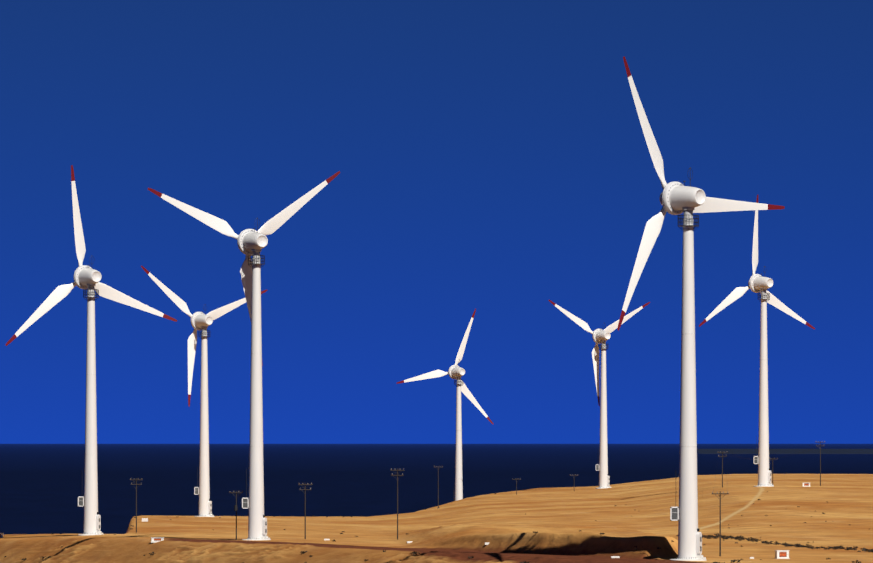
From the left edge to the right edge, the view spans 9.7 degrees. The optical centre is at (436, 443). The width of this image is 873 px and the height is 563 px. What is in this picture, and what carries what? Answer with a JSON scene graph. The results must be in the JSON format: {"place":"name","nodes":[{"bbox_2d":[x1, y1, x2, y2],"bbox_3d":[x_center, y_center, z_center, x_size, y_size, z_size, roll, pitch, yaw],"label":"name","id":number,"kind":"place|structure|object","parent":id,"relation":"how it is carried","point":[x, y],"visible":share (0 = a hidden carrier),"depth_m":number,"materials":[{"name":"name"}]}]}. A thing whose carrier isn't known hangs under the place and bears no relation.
{"place":"outdoors","nodes":[
{"label":"outdoors","id":0,"kind":"place"},
{"bbox_2d":[0,449,872,562],"bbox_3d":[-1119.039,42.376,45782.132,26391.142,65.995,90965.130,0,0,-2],"label":"hill","id":1,"kind":"structure","parent":0,"point":[505,525],"depth_m":871.01,"materials":[{"name":"brown sand"}]},
{"bbox_2d":[6,165,176,535],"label":"turbine","id":2,"kind":"object","parent":1,"relation":"on","point":[87,278],"visible":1,"depth_m":909.74,"materials":[{"name":"white metal"}]},
{"bbox_2d":[130,478,142,532],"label":"pole","id":3,"kind":"object","parent":1,"relation":"on","point":[136,479],"visible":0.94,"depth_m":917.29,"materials":[{"name":"brown wood"}]},
{"bbox_2d":[151,538,163,542],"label":"kiosk","id":4,"kind":"object","parent":1,"relation":"on","point":[154,540],"visible":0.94,"depth_m":841.75,"materials":[{"name":"white"}]},
{"bbox_2d":[141,265,267,516],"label":"turbine","id":5,"kind":"object","parent":1,"relation":"on","point":[201,322],"visible":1,"depth_m":1182.57,"materials":[{"name":"white metal"}]},
{"bbox_2d":[229,491,242,539],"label":"pole","id":6,"kind":"object","parent":1,"relation":"on","point":[236,506],"visible":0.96,"depth_m":827.70,"materials":[{"name":"brown wood"}]},
{"bbox_2d":[148,171,339,539],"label":"turbine","id":7,"kind":"object","parent":1,"relation":"on","point":[253,242],"visible":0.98,"depth_m":824.08,"materials":[{"name":"white metal"}]},
{"bbox_2d":[298,483,311,538],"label":"pole","id":8,"kind":"object","parent":1,"relation":"on","point":[305,484],"visible":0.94,"depth_m":829.93,"materials":[{"name":"brown wood"}]},
{"bbox_2d":[390,468,404,539],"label":"pole","id":9,"kind":"object","parent":1,"relation":"on","point":[397,470],"visible":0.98,"depth_m":822.42,"materials":[{"name":"brown wood"}]},
{"bbox_2d":[435,466,438,507],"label":"pole","id":10,"kind":"object","parent":1,"relation":"on","point":[438,485],"visible":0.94,"depth_m":1274.76,"materials":[{"name":"brown wood"}]},
{"bbox_2d":[4,491,872,562],"bbox_3d":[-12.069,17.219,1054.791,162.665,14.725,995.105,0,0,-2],"label":"shrubs","id":11,"kind":"object","parent":1,"relation":"on","point":[716,536],"visible":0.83,"depth_m":739.58,"materials":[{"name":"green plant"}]},
{"bbox_2d":[396,309,492,500],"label":"turbine","id":12,"kind":"object","parent":1,"relation":"on","point":[456,371],"visible":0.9,"depth_m":1512.49,"materials":[{"name":"white metal"}]},
{"bbox_2d":[548,300,649,488],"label":"turbine","id":13,"kind":"object","parent":1,"relation":"on","point":[599,336],"visible":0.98,"depth_m":1462.94,"materials":[{"name":"white metal"}]},
{"bbox_2d":[617,56,784,560],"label":"turbine","id":14,"kind":"object","parent":1,"relation":"on","point":[676,198],"visible":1,"depth_m":654.12,"materials":[{"name":"white metal"}]},
{"bbox_2d":[712,492,728,555],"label":"pole","id":15,"kind":"object","parent":1,"relation":"on","point":[720,493],"visible":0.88,"depth_m":680.77,"materials":[{"name":"brown wood"}]},
{"bbox_2d":[717,451,727,487],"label":"pole","id":16,"kind":"object","parent":1,"relation":"on","point":[722,452],"visible":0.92,"depth_m":1153.80,"materials":[{"name":"brown wood"}]},
{"bbox_2d":[699,195,814,486],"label":"turbine","id":17,"kind":"object","parent":1,"relation":"on","point":[757,283],"visible":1,"depth_m":1154.71,"materials":[{"name":"white metal"}]},
{"bbox_2d":[774,550,789,558],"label":"kiosk","id":18,"kind":"object","parent":1,"relation":"on","point":[781,554],"visible":0.92,"depth_m":669.08,"materials":[{"name":"white"}]},
{"bbox_2d":[802,483,810,486],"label":"kiosk","id":19,"kind":"object","parent":1,"relation":"on","point":[806,484],"visible":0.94,"depth_m":1150.56,"materials":[{"name":"white"}]},
{"bbox_2d":[815,441,824,485],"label":"pole","id":20,"kind":"object","parent":1,"relation":"on","point":[820,442],"visible":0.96,"depth_m":1170.90,"materials":[{"name":"brown wood"}]},
{"bbox_2d":[0,444,872,534],"bbox_3d":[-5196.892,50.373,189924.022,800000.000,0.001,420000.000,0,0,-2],"label":"sea","id":21,"kind":"structure","parent":0,"point":[41,488],"depth_m":8808.27,"materials":[{"name":"liquid"}]},
{"bbox_2d":[0,0,872,443],"label":"sky","id":22,"kind":"structure","parent":0,"point":[493,158],"materials":[{"name":"blue"}]}
]}

